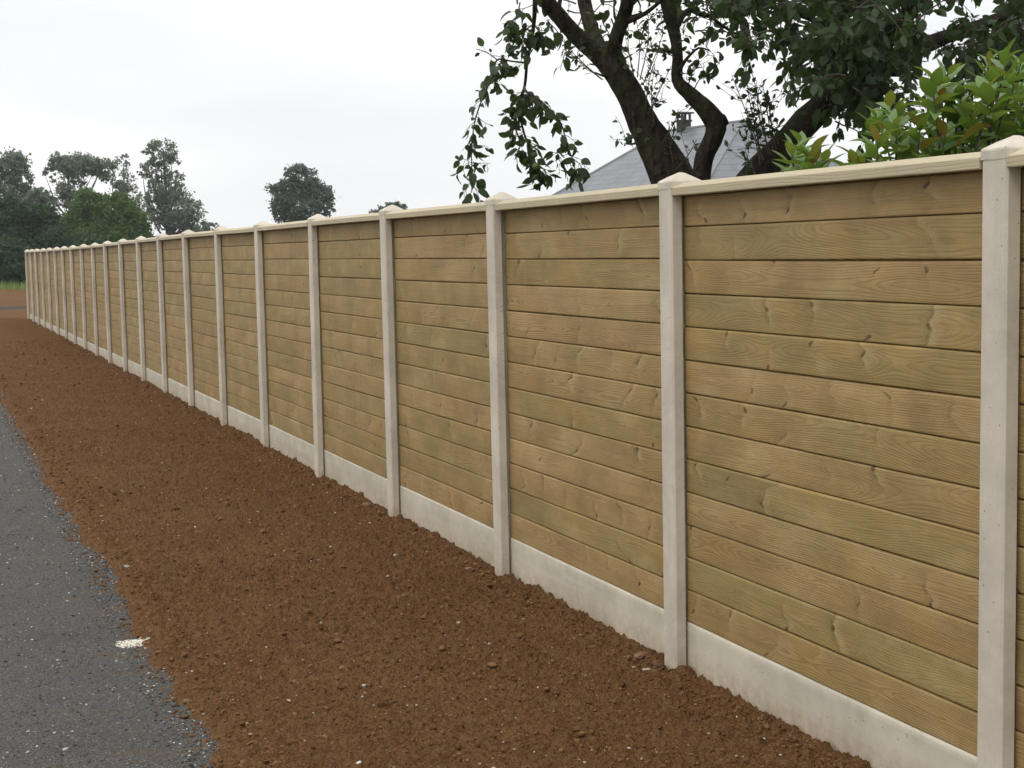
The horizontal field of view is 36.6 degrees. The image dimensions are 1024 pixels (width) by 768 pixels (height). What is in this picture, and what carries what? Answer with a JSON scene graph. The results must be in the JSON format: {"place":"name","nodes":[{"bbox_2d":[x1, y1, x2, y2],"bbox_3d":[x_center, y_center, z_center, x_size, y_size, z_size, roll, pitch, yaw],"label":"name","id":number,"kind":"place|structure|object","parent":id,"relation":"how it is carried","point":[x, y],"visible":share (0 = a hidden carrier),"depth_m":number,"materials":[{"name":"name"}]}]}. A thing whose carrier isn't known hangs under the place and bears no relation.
{"place":"outdoors","nodes":[
{"label":"outdoors","id":0,"kind":"place"},
{"bbox_2d":[0,279,25,290],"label":"tall grass","id":1,"kind":"structure","parent":0,"point":[9,286],"depth_m":79.74,"materials":[{"name":"green plant"}]},
{"bbox_2d":[0,306,26,309],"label":"track","id":2,"kind":"structure","parent":0,"point":[11,307],"depth_m":53.53,"materials":[{"name":"grey asphalt"}]},
{"bbox_2d":[0,288,27,318],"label":"bare earth","id":3,"kind":"structure","parent":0,"point":[10,297],"depth_m":60.69,"materials":[{"name":"brown soil"}]},
{"bbox_2d":[0,394,219,767],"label":"road","id":4,"kind":"structure","parent":0,"point":[18,744],"depth_m":6.74,"materials":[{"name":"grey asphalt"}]},
{"bbox_2d":[116,637,149,647],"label":"plaster crumbs","id":5,"kind":"object","parent":4,"relation":"on","point":[129,643],"visible":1,"depth_m":7.04,"materials":[{"name":"stone"}]},
{"bbox_2d":[4,365,781,767],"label":"pebbles","id":6,"kind":"object","parent":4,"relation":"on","point":[364,613],"visible":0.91,"depth_m":6.82,"materials":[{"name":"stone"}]},
{"bbox_2d":[0,0,1023,235],"label":"sky","id":7,"kind":"structure","parent":0,"point":[374,96],"materials":[{"name":"white"}]},
{"label":"ground","id":8,"kind":"structure","parent":0,"visible":0},
{"bbox_2d":[0,146,34,200],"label":"tall tree","id":9,"kind":"object","parent":8,"relation":"on","point":[15,166],"visible":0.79,"depth_m":133.38,"materials":[{"name":"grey plant"}]},
{"bbox_2d":[0,234,46,286],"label":"bush","id":10,"kind":"object","parent":8,"relation":"on","point":[12,259],"visible":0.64,"depth_m":90.62,"materials":[{"name":"green plant"}]},
{"bbox_2d":[0,187,76,246],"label":"hedge tree","id":11,"kind":"object","parent":8,"relation":"on","point":[26,220],"visible":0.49,"depth_m":94.58,"materials":[{"name":"green plant"}]},
{"bbox_2d":[20,186,57,212],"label":"tree","id":12,"kind":"object","parent":8,"relation":"on","point":[41,196],"visible":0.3,"depth_m":118.76,"materials":[{"name":"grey plant"}]},
{"bbox_2d":[28,222,112,249],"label":"bush","id":13,"kind":"object","parent":8,"relation":"on","point":[56,237],"visible":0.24,"depth_m":92.95,"materials":[{"name":"green plant"}]},
{"bbox_2d":[42,151,118,212],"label":"tall tree","id":14,"kind":"object","parent":8,"relation":"on","point":[71,167],"visible":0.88,"depth_m":138.30,"materials":[{"name":"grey plant"}]},
{"bbox_2d":[59,186,153,241],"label":"bush","id":15,"kind":"object","parent":8,"relation":"on","point":[124,218],"visible":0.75,"depth_m":100.53,"materials":[{"name":"green plant"}]},
{"bbox_2d":[109,153,144,207],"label":"thin tree","id":16,"kind":"object","parent":8,"relation":"on","point":[123,187],"visible":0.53,"depth_m":140.68,"materials":[{"name":"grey plant"}]},
{"bbox_2d":[136,138,208,234],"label":"tall tree","id":17,"kind":"object","parent":8,"relation":"on","point":[165,201],"visible":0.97,"depth_m":136.51,"materials":[{"name":"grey plant"}]},
{"bbox_2d":[192,222,218,231],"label":"tree","id":18,"kind":"object","parent":8,"relation":"on","point":[205,228],"visible":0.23,"depth_m":148.78,"materials":[{"name":"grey plant"}]},
{"bbox_2d":[264,162,339,222],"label":"round tree","id":19,"kind":"object","parent":8,"relation":"on","point":[310,191],"visible":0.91,"depth_m":138.21,"materials":[{"name":"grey plant"}]},
{"bbox_2d":[368,199,407,212],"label":"tree","id":20,"kind":"object","parent":8,"relation":"on","point":[398,204],"visible":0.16,"depth_m":148.84,"materials":[{"name":"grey plant"}]},
{"bbox_2d":[0,317,870,767],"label":"soil bed","id":21,"kind":"object","parent":8,"relation":"on","point":[520,723],"visible":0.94,"depth_m":7.19,"materials":[{"name":"brown soil"}]},
{"bbox_2d":[362,502,371,506],"bbox_3d":[-0.978,0.818,10.436,0.055,0.036,0.065,10,10,31],"label":"stone","id":22,"kind":"object","parent":21,"relation":"on","point":[367,504],"visible":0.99,"depth_m":10.42,"materials":[{"name":"brown stone"}]},
{"bbox_2d":[25,364,856,767],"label":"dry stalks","id":23,"kind":"object","parent":21,"relation":"on","point":[453,552],"visible":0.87,"depth_m":6.54,"materials":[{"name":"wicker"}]},
{"bbox_2d":[439,646,445,650],"bbox_3d":[-0.300,1.140,6.667,0.027,0.022,0.038,-4,2,-34],"label":"stone","id":24,"kind":"object","parent":21,"relation":"on","point":[442,648],"visible":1,"depth_m":6.66,"materials":[{"name":"brown stone"}]},
{"bbox_2d":[633,653,643,659],"bbox_3d":[0.525,1.128,6.403,0.046,0.026,0.034,-10,-6,1],"label":"stone","id":25,"kind":"object","parent":21,"relation":"on","point":[637,656],"visible":1,"depth_m":6.39,"materials":[{"name":"stone"}]},
{"bbox_2d":[651,660,656,665],"bbox_3d":[0.591,1.147,6.337,0.037,0.029,0.052,2,0,-24],"label":"stone","id":26,"kind":"object","parent":21,"relation":"on","point":[653,662],"visible":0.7,"depth_m":6.33,"materials":[{"name":"brown stone"}]},
{"bbox_2d":[656,662,664,667],"bbox_3d":[0.603,1.141,6.267,0.042,0.027,0.034,8,5,-40],"label":"stone","id":27,"kind":"object","parent":21,"relation":"on","point":[660,664],"visible":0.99,"depth_m":6.25,"materials":[{"name":"brown stone"}]},
{"bbox_2d":[25,135,1023,767],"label":"fence","id":28,"kind":"object","parent":8,"relation":"on","point":[755,441],"visible":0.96,"depth_m":6.06,"materials":[{"name":"wood"}]},
{"bbox_2d":[450,0,771,203],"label":"apple tree","id":29,"kind":"object","parent":8,"relation":"on","point":[661,154],"visible":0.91,"depth_m":8.44,"materials":[{"name":"green plant"}]},
{"bbox_2d":[552,112,838,194],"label":"house","id":30,"kind":"structure","parent":8,"relation":"on","point":[627,169],"depth_m":56.20,"materials":[{"name":"stone"}]},
{"bbox_2d":[712,0,1023,176],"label":"apple tree","id":31,"kind":"object","parent":8,"relation":"on","point":[858,60],"visible":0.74,"depth_m":7.50,"materials":[{"name":"green plant"}]},
{"bbox_2d":[771,37,1023,171],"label":"shrub","id":32,"kind":"object","parent":8,"relation":"on","point":[980,127],"visible":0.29,"depth_m":5.49,"materials":[{"name":"green plant"}]}
]}

